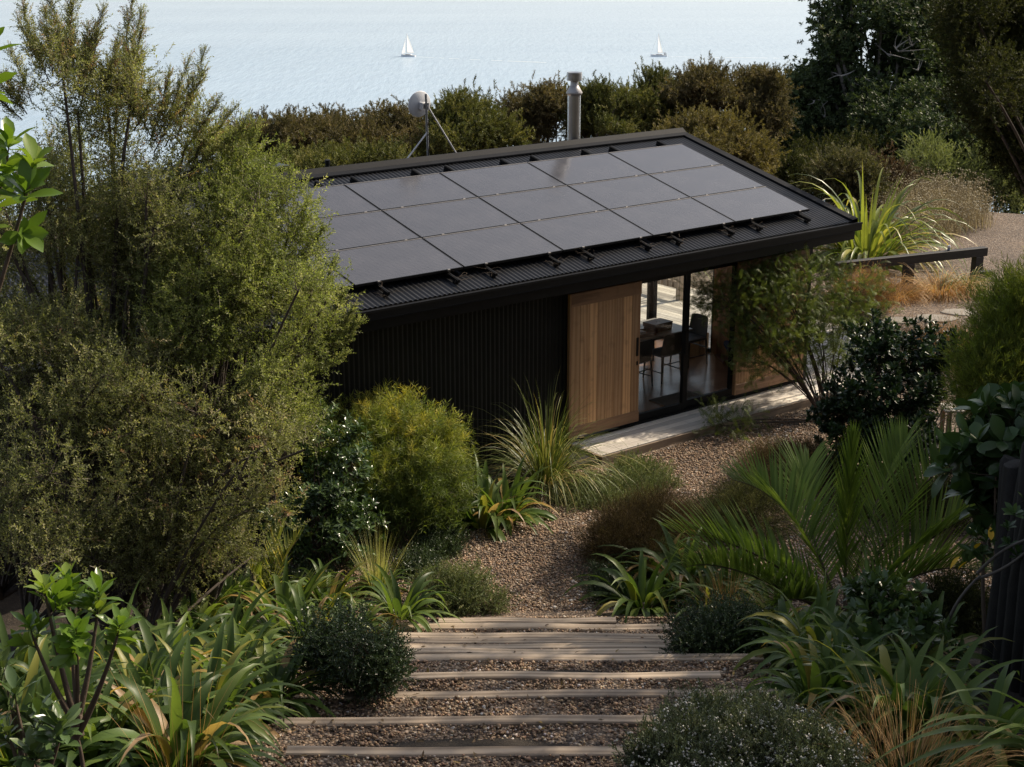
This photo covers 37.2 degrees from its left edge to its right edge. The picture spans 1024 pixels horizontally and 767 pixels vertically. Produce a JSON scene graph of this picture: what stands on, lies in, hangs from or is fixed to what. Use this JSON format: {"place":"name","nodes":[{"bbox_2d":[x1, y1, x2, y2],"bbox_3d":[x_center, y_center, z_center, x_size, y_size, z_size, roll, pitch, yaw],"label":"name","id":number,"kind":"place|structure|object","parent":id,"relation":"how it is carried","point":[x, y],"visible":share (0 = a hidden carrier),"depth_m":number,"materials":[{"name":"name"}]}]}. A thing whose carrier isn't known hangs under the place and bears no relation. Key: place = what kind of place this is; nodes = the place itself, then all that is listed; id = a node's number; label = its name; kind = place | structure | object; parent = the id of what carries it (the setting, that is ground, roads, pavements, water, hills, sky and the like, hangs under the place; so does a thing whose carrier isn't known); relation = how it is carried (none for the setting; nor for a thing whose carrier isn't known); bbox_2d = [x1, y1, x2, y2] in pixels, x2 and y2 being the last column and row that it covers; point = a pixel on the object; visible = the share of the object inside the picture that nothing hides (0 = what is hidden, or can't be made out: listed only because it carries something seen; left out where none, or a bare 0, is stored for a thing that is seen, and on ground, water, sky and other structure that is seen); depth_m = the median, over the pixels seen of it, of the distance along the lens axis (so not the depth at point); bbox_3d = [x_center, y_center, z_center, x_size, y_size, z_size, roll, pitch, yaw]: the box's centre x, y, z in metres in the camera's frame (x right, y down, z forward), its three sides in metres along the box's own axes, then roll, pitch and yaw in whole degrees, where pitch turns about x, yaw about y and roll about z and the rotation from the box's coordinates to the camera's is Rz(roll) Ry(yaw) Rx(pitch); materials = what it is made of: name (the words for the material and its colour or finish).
{"place":"outdoors","nodes":[
{"label":"outdoors","id":0,"kind":"place"},
{"bbox_2d":[0,0,1023,220],"bbox_3d":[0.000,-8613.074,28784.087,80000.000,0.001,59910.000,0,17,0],"label":"sea","id":1,"kind":"structure","parent":0,"point":[273,55],"depth_m":1090.27,"materials":[{"name":"liquid"}]},
{"bbox_2d":[0,223,1023,766],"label":"ground","id":2,"kind":"structure","parent":0,"point":[12,603],"depth_m":10.86,"materials":[{"name":"soil"}]},
{"bbox_2d":[0,27,62,290],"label":"edge shrub","id":3,"kind":"object","parent":2,"relation":"on","point":[29,177],"visible":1,"depth_m":4.72,"materials":[{"name":"green plant"}]},
{"bbox_2d":[0,648,83,766],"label":"sapling","id":4,"kind":"object","parent":2,"relation":"on","point":[31,748],"visible":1,"depth_m":6.44,"materials":[{"name":"green plant"}]},
{"bbox_2d":[0,635,141,766],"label":"lily clump","id":5,"kind":"object","parent":2,"relation":"on","point":[25,699],"visible":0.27,"depth_m":8.77,"materials":[{"name":"green plant"}]},
{"bbox_2d":[4,559,140,766],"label":"sapling","id":6,"kind":"object","parent":2,"relation":"on","point":[70,647],"visible":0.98,"depth_m":7.01,"materials":[{"name":"green plant"}]},
{"bbox_2d":[0,618,155,766],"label":"lily clump","id":7,"kind":"object","parent":2,"relation":"on","point":[44,687],"visible":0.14,"depth_m":9.37,"materials":[{"name":"green plant"}]},
{"bbox_2d":[16,666,206,766],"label":"lily clump","id":8,"kind":"object","parent":2,"relation":"on","point":[90,731],"visible":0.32,"depth_m":8.76,"materials":[{"name":"green plant"}]},
{"bbox_2d":[0,0,252,618],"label":"tea tree","id":9,"kind":"object","parent":2,"relation":"on","point":[120,193],"visible":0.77,"depth_m":13.91,"materials":[{"name":"green plant"}]},
{"bbox_2d":[49,615,226,722],"bbox_3d":[-2.425,2.044,9.866,1.354,0.904,1.433,12,25,43],"label":"lily clump","id":10,"kind":"object","parent":2,"relation":"on","point":[161,657],"visible":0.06,"depth_m":9.99,"materials":[{"name":"green plant"}]},
{"bbox_2d":[0,276,329,644],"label":"tea tree","id":11,"kind":"object","parent":2,"relation":"on","point":[161,548],"visible":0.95,"depth_m":12.86,"materials":[{"name":"green plant"}]},
{"bbox_2d":[67,630,263,764],"bbox_3d":[-2.168,2.044,9.214,1.322,0.871,1.401,4,17,12],"label":"lily clump","id":12,"kind":"object","parent":2,"relation":"on","point":[132,674],"visible":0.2,"depth_m":9.29,"materials":[{"name":"green plant"}]},
{"bbox_2d":[84,601,250,688],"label":"lily clump","id":13,"kind":"object","parent":2,"relation":"on","point":[151,644],"visible":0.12,"depth_m":10.57,"materials":[{"name":"green plant"}]},
{"bbox_2d":[54,634,310,766],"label":"lily clump","id":14,"kind":"object","parent":2,"relation":"on","point":[226,756],"visible":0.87,"depth_m":8.62,"materials":[{"name":"green plant"}]},
{"bbox_2d":[138,614,309,756],"bbox_3d":[-1.890,2.062,9.640,1.198,0.872,1.247,2,17,6],"label":"lily clump","id":15,"kind":"object","parent":2,"relation":"on","point":[258,725],"visible":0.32,"depth_m":9.62,"materials":[{"name":"green plant"}]},
{"bbox_2d":[159,607,311,721],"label":"lily clump","id":16,"kind":"object","parent":2,"relation":"on","point":[231,646],"visible":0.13,"depth_m":10.41,"materials":[{"name":"green plant"}]},
{"bbox_2d":[175,585,295,655],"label":"lily clump","id":17,"kind":"object","parent":2,"relation":"on","point":[249,610],"visible":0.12,"depth_m":12.47,"materials":[{"name":"green plant"}]},
{"bbox_2d":[112,107,368,617],"bbox_3d":[-2.443,-0.079,14.082,2.374,4.787,2.853,-16,23,-42],"label":"tea tree","id":18,"kind":"object","parent":2,"relation":"on","point":[234,273],"visible":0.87,"depth_m":13.65,"materials":[{"name":"green plant"}]},
{"bbox_2d":[211,103,342,158],"bbox_3d":[-6.167,-5.611,38.757,3.640,3.381,4.593,-4,17,-12],"label":"tea tree","id":19,"kind":"object","parent":2,"relation":"on","point":[292,125],"visible":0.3,"depth_m":37.72,"materials":[{"name":"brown plant"}]},
{"bbox_2d":[199,625,359,723],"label":"lily clump","id":20,"kind":"object","parent":2,"relation":"on","point":[279,670],"visible":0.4,"depth_m":10.19,"materials":[{"name":"green plant"}]},
{"bbox_2d":[217,556,364,640],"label":"lily clump","id":21,"kind":"object","parent":2,"relation":"on","point":[284,589],"visible":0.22,"depth_m":13.76,"materials":[{"name":"green plant"}]},
{"bbox_2d":[244,581,369,653],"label":"lily clump","id":22,"kind":"object","parent":2,"relation":"on","point":[294,614],"visible":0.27,"depth_m":13.21,"materials":[{"name":"green plant"}]},
{"bbox_2d":[246,398,389,574],"bbox_3d":[-2.295,1.243,17.971,1.753,1.967,1.871,0,17,0],"label":"glossy shrub","id":23,"kind":"object","parent":2,"relation":"on","point":[339,522],"visible":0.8,"depth_m":17.67,"materials":[{"name":"green plant"}]},
{"bbox_2d":[254,129,419,170],"bbox_3d":[-4.085,-4.458,35.177,4.311,3.202,4.381,-2,17,-7],"label":"tea tree","id":24,"kind":"object","parent":2,"relation":"on","point":[364,152],"visible":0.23,"depth_m":34.19,"materials":[{"name":"green plant"}]},
{"bbox_2d":[283,102,407,151],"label":"tea tree","id":25,"kind":"object","parent":2,"relation":"on","point":[347,128],"visible":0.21,"depth_m":39.04,"materials":[{"name":"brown plant"}]},
{"bbox_2d":[278,593,422,710],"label":"leaved bush","id":26,"kind":"object","parent":2,"relation":"on","point":[373,664],"visible":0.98,"depth_m":10.14,"materials":[{"name":"green plant"}]},
{"bbox_2d":[345,95,431,155],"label":"tea tree","id":27,"kind":"object","parent":2,"relation":"on","point":[403,119],"visible":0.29,"depth_m":40.70,"materials":[{"name":"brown plant"}]},
{"bbox_2d":[348,563,464,633],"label":"lily clump","id":28,"kind":"object","parent":2,"relation":"on","point":[414,602],"visible":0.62,"depth_m":14.52,"materials":[{"name":"green plant"}]},
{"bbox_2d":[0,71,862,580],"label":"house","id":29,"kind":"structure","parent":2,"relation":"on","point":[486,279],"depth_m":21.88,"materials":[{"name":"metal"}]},
{"bbox_2d":[566,280,641,438],"bbox_3d":[1.343,-0.349,22.092,1.374,2.151,0.061,-13,21,-37],"label":"sliding door","id":30,"kind":"structure","parent":29,"relation":"in","point":[603,332],"depth_m":22.05,"materials":[{"name":"brown wood"}]},
{"bbox_2d":[621,271,689,425],"bbox_3d":[2.146,-0.540,22.855,1.370,2.210,0.100,-13,21,-37],"label":"glass door","id":31,"kind":"structure","parent":29,"relation":"in","point":[679,406],"depth_m":23.18,"materials":[{"name":"black metal"}]},
{"bbox_2d":[732,249,809,394],"bbox_3d":[4.129,-0.990,24.213,1.614,2.151,0.057,-13,21,-37],"label":"sliding door","id":32,"kind":"structure","parent":29,"relation":"in","point":[739,378],"depth_m":24.12,"materials":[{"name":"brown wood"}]},
{"bbox_2d":[397,75,536,156],"bbox_3d":[-1.494,-6.036,39.301,3.616,3.884,3.983,-13,21,-36],"label":"tea tree","id":33,"kind":"object","parent":2,"relation":"on","point":[469,122],"visible":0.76,"depth_m":38.38,"materials":[{"name":"green plant"}]},
{"bbox_2d":[417,452,553,544],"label":"lily clump","id":34,"kind":"object","parent":2,"relation":"on","point":[483,511],"visible":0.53,"depth_m":19.07,"materials":[{"name":"green plant"}]},
{"bbox_2d":[459,450,560,535],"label":"lily clump","id":35,"kind":"object","parent":2,"relation":"on","point":[518,506],"visible":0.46,"depth_m":19.43,"materials":[{"name":"green plant"}]},
{"bbox_2d":[210,611,856,766],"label":"gravel treads","id":36,"kind":"object","parent":2,"relation":"on","point":[599,731],"visible":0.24,"depth_m":10.14,"materials":[{"name":"gravel"}]},
{"bbox_2d":[285,746,630,759],"bbox_3d":[-0.100,2.223,8.925,2.440,0.170,0.112,0,17,0],"label":"timber step","id":37,"kind":"object","parent":36,"relation":"on","point":[396,753],"visible":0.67,"depth_m":8.88,"materials":[{"name":"wood"}]},
{"bbox_2d":[274,715,657,727],"bbox_3d":[-0.240,2.203,9.650,2.520,0.170,0.112,0,17,0],"label":"timber step","id":38,"kind":"object","parent":36,"relation":"on","point":[504,721],"visible":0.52,"depth_m":9.61,"materials":[{"name":"wood"}]},
{"bbox_2d":[391,638,672,643],"bbox_3d":[0.140,2.315,13.288,2.720,0.170,0.112,0,17,0],"label":"timber step","id":39,"kind":"object","parent":36,"relation":"on","point":[520,640],"visible":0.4,"depth_m":13.25,"materials":[{"name":"wood"}]},
{"bbox_2d":[396,622,671,631],"bbox_3d":[0.185,2.365,14.400,2.670,0.170,0.132,0,17,0],"label":"timber step","id":40,"kind":"object","parent":36,"relation":"on","point":[510,626],"visible":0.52,"depth_m":14.36,"materials":[{"name":"wood"}]},
{"bbox_2d":[397,632,674,637],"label":"timber step","id":41,"kind":"object","parent":36,"relation":"on","point":[519,635],"visible":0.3,"depth_m":13.75,"materials":[{"name":"wood"}]},
{"bbox_2d":[403,643,668,648],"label":"timber step","id":42,"kind":"object","parent":36,"relation":"on","point":[572,645],"visible":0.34,"depth_m":12.78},
{"bbox_2d":[404,648,685,654],"bbox_3d":[0.300,2.240,12.325,2.640,0.170,0.112,0,17,0],"label":"timber step","id":43,"kind":"object","parent":36,"relation":"on","point":[620,651],"visible":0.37,"depth_m":12.30,"materials":[{"name":"wood"}]},
{"bbox_2d":[344,688,776,700],"bbox_3d":[0.360,2.182,10.375,3.000,0.170,0.112,0,17,0],"label":"timber step","id":44,"kind":"object","parent":36,"relation":"on","point":[585,694],"visible":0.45,"depth_m":10.33,"materials":[{"name":"wood"}]},
{"bbox_2d":[403,671,720,681],"bbox_3d":[0.110,2.200,11.112,2.820,0.170,0.112,0,17,0],"label":"timber step","id":45,"kind":"object","parent":36,"relation":"on","point":[556,676],"visible":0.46,"depth_m":11.07,"materials":[{"name":"wood"}]},
{"bbox_2d":[406,653,763,663],"bbox_3d":[0.450,2.198,11.842,3.000,0.170,0.112,0,17,0],"label":"timber step","id":46,"kind":"object","parent":36,"relation":"on","point":[530,657],"visible":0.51,"depth_m":11.80,"materials":[{"name":"wood"}]},
{"bbox_2d":[489,70,582,146],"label":"tea tree","id":47,"kind":"object","parent":2,"relation":"on","point":[537,103],"visible":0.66,"depth_m":43.92,"materials":[{"name":"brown plant"}]},
{"bbox_2d":[550,70,661,140],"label":"tea tree","id":48,"kind":"object","parent":2,"relation":"on","point":[604,105],"visible":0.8,"depth_m":43.89,"materials":[{"name":"green plant"}]},
{"bbox_2d":[560,538,716,622],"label":"lily clump","id":49,"kind":"object","parent":2,"relation":"on","point":[636,598],"visible":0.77,"depth_m":16.67,"materials":[{"name":"green plant"}]},
{"bbox_2d":[622,56,681,131],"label":"tea tree","id":50,"kind":"object","parent":2,"relation":"on","point":[656,75],"visible":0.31,"depth_m":45.87,"materials":[{"name":"green plant"}]},
{"bbox_2d":[607,519,735,606],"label":"lily clump","id":51,"kind":"object","parent":2,"relation":"on","point":[658,558],"visible":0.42,"depth_m":17.29,"materials":[{"name":"green plant"}]},
{"bbox_2d":[650,49,767,118],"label":"tea tree","id":52,"kind":"object","parent":2,"relation":"on","point":[712,83],"visible":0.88,"depth_m":44.75,"materials":[{"name":"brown plant"}]},
{"bbox_2d":[657,585,782,656],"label":"leaved bush","id":53,"kind":"object","parent":2,"relation":"on","point":[714,630],"visible":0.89,"depth_m":12.02,"materials":[{"name":"green plant"}]},
{"bbox_2d":[650,96,791,176],"bbox_3d":[4.869,-5.179,36.836,3.367,3.640,5.481,5,18,16],"label":"tea tree","id":54,"kind":"object","parent":2,"relation":"on","point":[727,133],"visible":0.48,"depth_m":36.05,"materials":[{"name":"green plant"}]},
{"bbox_2d":[608,675,883,766],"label":"flowering shrub","id":55,"kind":"object","parent":2,"relation":"on","point":[759,729],"visible":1,"depth_m":8.13,"materials":[{"name":"green plant"}]},
{"bbox_2d":[721,60,803,150],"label":"tea tree","id":56,"kind":"object","parent":2,"relation":"on","point":[771,110],"visible":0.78,"depth_m":45.19,"materials":[{"name":"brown plant"}]},
{"bbox_2d":[731,567,870,678],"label":"lily clump","id":57,"kind":"object","parent":2,"relation":"on","point":[813,632],"visible":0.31,"depth_m":11.60,"materials":[{"name":"green plant"}]},
{"bbox_2d":[773,59,857,142],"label":"shrub","id":58,"kind":"object","parent":2,"relation":"on","point":[817,113],"visible":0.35,"depth_m":50.31,"materials":[{"name":"green plant"}]},
{"bbox_2d":[740,613,902,738],"bbox_3d":[2.026,2.040,9.983,1.293,1.015,1.368,-7,20,-25],"label":"lily clump","id":59,"kind":"object","parent":2,"relation":"on","point":[808,678],"visible":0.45,"depth_m":9.97,"materials":[{"name":"green plant"}]},
{"bbox_2d":[656,412,993,611],"bbox_3d":[2.849,1.289,13.839,3.289,1.991,2.748,0,17,0],"label":"palm","id":60,"kind":"object","parent":2,"relation":"on","point":[804,468],"visible":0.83,"depth_m":13.68,"materials":[{"name":"green plant"}]},
{"bbox_2d":[789,132,897,212],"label":"shrub","id":61,"kind":"object","parent":2,"relation":"on","point":[843,166],"visible":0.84,"depth_m":39.60,"materials":[{"name":"green plant"}]},
{"bbox_2d":[783,120,925,176],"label":"shrub","id":62,"kind":"object","parent":2,"relation":"on","point":[805,142],"visible":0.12,"depth_m":45.63,"materials":[{"name":"green plant"}]},
{"bbox_2d":[776,607,941,720],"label":"lily clump","id":63,"kind":"object","parent":2,"relation":"on","point":[894,661],"visible":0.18,"depth_m":10.06,"materials":[{"name":"green plant"}]},
{"bbox_2d":[772,0,958,144],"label":"coastal tree","id":64,"kind":"object","parent":2,"relation":"on","point":[898,48],"visible":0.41,"depth_m":50.70,"materials":[{"name":"green plant"}]},
{"bbox_2d":[790,161,976,278],"bbox_3d":[8.127,-3.085,34.796,5.348,4.272,5.262,6,18,20],"label":"flax","id":65,"kind":"object","parent":2,"relation":"on","point":[874,234],"visible":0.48,"depth_m":34.54,"materials":[{"name":"green plant"}]},
{"bbox_2d":[823,65,966,156],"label":"shrub","id":66,"kind":"object","parent":2,"relation":"on","point":[883,107],"visible":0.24,"depth_m":48.47,"materials":[{"name":"green plant"}]},
{"bbox_2d":[789,628,1002,766],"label":"lily clump","id":67,"kind":"object","parent":2,"relation":"on","point":[932,672],"visible":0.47,"depth_m":9.23,"materials":[{"name":"green plant"}]},
{"bbox_2d":[816,453,980,537],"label":"undergrowth","id":68,"kind":"object","parent":2,"relation":"on","point":[948,481],"visible":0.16,"depth_m":19.39,"materials":[{"name":"green plant"}]},
{"bbox_2d":[831,566,969,667],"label":"bush","id":69,"kind":"object","parent":2,"relation":"on","point":[867,597],"visible":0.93,"depth_m":10.42,"materials":[{"name":"green plant"}]},
{"bbox_2d":[798,660,1023,766],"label":"grass tuft","id":70,"kind":"object","parent":2,"relation":"on","point":[911,746],"visible":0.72,"depth_m":8.56,"materials":[{"name":"plant"}]},
{"bbox_2d":[821,626,1023,766],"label":"lily clump","id":71,"kind":"object","parent":2,"relation":"on","point":[964,675],"visible":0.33,"depth_m":9.19,"materials":[{"name":"green plant"}]},
{"bbox_2d":[876,97,974,171],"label":"shrub","id":72,"kind":"object","parent":2,"relation":"on","point":[915,126],"visible":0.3,"depth_m":44.68,"materials":[{"name":"green plant"}]},
{"bbox_2d":[888,123,981,194],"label":"shrub","id":73,"kind":"object","parent":2,"relation":"on","point":[943,162],"visible":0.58,"depth_m":42.66,"materials":[{"name":"green plant"}]},
{"bbox_2d":[865,160,1014,249],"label":"dry wildflowers","id":74,"kind":"object","parent":2,"relation":"on","point":[963,202],"visible":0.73,"depth_m":38.85,"materials":[{"name":"plant"}]},
{"bbox_2d":[890,264,989,303],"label":"sedge tussock","id":75,"kind":"object","parent":2,"relation":"on","point":[943,294],"visible":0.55,"depth_m":31.49,"materials":[{"name":"beige plant"}]},
{"bbox_2d":[870,655,1023,766],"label":"lily clump","id":76,"kind":"object","parent":2,"relation":"on","point":[1013,714],"visible":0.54,"depth_m":8.96,"materials":[{"name":"green plant"}]},
{"bbox_2d":[871,687,1023,766],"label":"strap plant","id":77,"kind":"object","parent":2,"relation":"on","point":[985,742],"visible":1,"depth_m":7.88,"materials":[{"name":"green plant"}]},
{"bbox_2d":[908,561,991,647],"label":"undergrowth","id":78,"kind":"object","parent":2,"relation":"on","point":[969,616],"visible":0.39,"depth_m":13.93,"materials":[{"name":"green plant"}]},
{"bbox_2d":[902,0,1023,203],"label":"dark tree","id":79,"kind":"object","parent":2,"relation":"on","point":[985,63],"visible":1,"depth_m":26.71,"materials":[{"name":"green plant"}]},
{"bbox_2d":[923,380,1023,637],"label":"leaved shrub","id":80,"kind":"object","parent":2,"relation":"on","point":[981,442],"visible":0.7,"depth_m":12.09,"materials":[{"name":"green plant"}]},
{"bbox_2d":[980,442,1023,696],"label":"log fence","id":81,"kind":"object","parent":2,"relation":"on","point":[1005,613],"visible":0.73,"depth_m":11.31,"materials":[{"name":"wood"}]},
{"bbox_2d":[231,202,1023,623],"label":"path","id":82,"kind":"structure","parent":0,"point":[1005,234],"depth_m":21.42,"materials":[{"name":"gravel"}]},
{"bbox_2d":[248,515,340,611],"bbox_3d":[-2.436,2.083,16.638,0.995,1.002,0.837,14,22,38],"label":"palm","id":83,"kind":"object","parent":82,"relation":"on","point":[258,569],"visible":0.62,"depth_m":16.69,"materials":[{"name":"plant"}]},
{"bbox_2d":[295,378,489,549],"bbox_3d":[-1.527,1.179,19.016,2.572,2.252,2.426,0,17,0],"label":"round bush","id":84,"kind":"object","parent":82,"relation":"on","point":[406,471],"visible":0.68,"depth_m":18.61,"materials":[{"name":"green plant"}]},
{"bbox_2d":[388,540,450,587],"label":"cover plant","id":85,"kind":"object","parent":82,"relation":"on","point":[408,564],"visible":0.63,"depth_m":17.63,"materials":[{"name":"green plant"}]},
{"bbox_2d":[401,520,471,563],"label":"cover plant","id":86,"kind":"object","parent":82,"relation":"on","point":[444,540],"visible":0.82,"depth_m":18.30,"materials":[{"name":"green plant"}]},
{"bbox_2d":[401,552,522,617],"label":"leaved bush","id":87,"kind":"object","parent":82,"relation":"on","point":[468,590],"visible":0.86,"depth_m":16.48,"materials":[{"name":"plant"}]},
{"bbox_2d":[429,446,599,494],"bbox_3d":[0.226,-0.493,27.005,11.390,0.140,10.110,-13,21,-37],"label":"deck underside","id":88,"kind":"object","parent":82,"relation":"on","point":[492,474],"visible":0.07,"depth_m":21.32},
{"bbox_2d":[640,283,711,324],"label":"deck","id":89,"kind":"structure","parent":88,"relation":"on","point":[669,306],"depth_m":30.08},
{"bbox_2d":[568,287,886,464],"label":"deck fascia","id":90,"kind":"structure","parent":88,"relation":"attached to","point":[662,443],"depth_m":22.58,"materials":[{"name":"wood"}]},
{"bbox_2d":[572,352,935,455],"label":"front deck","id":91,"kind":"structure","parent":88,"relation":"on","point":[656,430],"depth_m":23.02,"materials":[{"name":"wood"}]},
{"bbox_2d":[469,372,644,514],"bbox_3d":[0.488,0.855,20.608,2.872,2.064,3.017,0,17,0],"label":"sedge","id":92,"kind":"object","parent":82,"relation":"on","point":[548,451],"visible":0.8,"depth_m":20.53,"materials":[{"name":"green plant"}]},
{"bbox_2d":[537,448,688,513],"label":"ground cover","id":93,"kind":"object","parent":82,"relation":"on","point":[629,467],"visible":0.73,"depth_m":20.43,"materials":[{"name":"plant"}]},
{"bbox_2d":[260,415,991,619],"bbox_3d":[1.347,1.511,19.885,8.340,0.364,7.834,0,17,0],"label":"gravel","id":94,"kind":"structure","parent":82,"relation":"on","point":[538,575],"depth_m":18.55,"materials":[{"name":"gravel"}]},
{"bbox_2d":[570,474,711,569],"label":"wiry bush","id":95,"kind":"object","parent":82,"relation":"on","point":[619,526],"visible":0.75,"depth_m":18.02,"materials":[{"name":"plant"}]},
{"bbox_2d":[684,462,810,546],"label":"wiry bush","id":96,"kind":"object","parent":82,"relation":"on","point":[757,499],"visible":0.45,"depth_m":18.80,"materials":[{"name":"plant"}]},
{"bbox_2d":[718,425,843,497],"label":"wiry bush","id":97,"kind":"object","parent":82,"relation":"on","point":[766,448],"visible":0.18,"depth_m":20.64,"materials":[{"name":"plant"}]},
{"bbox_2d":[673,243,904,444],"bbox_3d":[4.194,-0.758,23.621,4.137,2.937,2.334,-9,19,-27],"label":"feathery tree","id":98,"kind":"object","parent":82,"relation":"on","point":[752,339],"visible":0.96,"depth_m":23.39,"materials":[{"name":"green plant"}]},
{"bbox_2d":[804,307,965,480],"bbox_3d":[5.232,0.232,21.025,2.391,2.292,2.388,0,17,0],"label":"glossy bush","id":99,"kind":"object","parent":82,"relation":"on","point":[842,404],"visible":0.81,"depth_m":20.83,"materials":[{"name":"green plant"}]},
{"bbox_2d":[833,246,989,285],"bbox_3d":[8.566,-2.385,32.421,3.962,0.728,0.300,-7,18,-23],"label":"timber barrier","id":100,"kind":"object","parent":82,"relation":"on","point":[975,254],"visible":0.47,"depth_m":32.42,"materials":[{"name":"wood"}]},
{"bbox_2d":[925,246,1023,573],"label":"wispy shrub","id":101,"kind":"object","parent":82,"relation":"on","point":[992,350],"visible":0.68,"depth_m":17.39,"materials":[{"name":"green plant"}]},
{"bbox_2d":[950,136,1023,213],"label":"shrub","id":102,"kind":"object","parent":82,"relation":"on","point":[988,173],"visible":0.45,"depth_m":42.71,"materials":[{"name":"green plant"}]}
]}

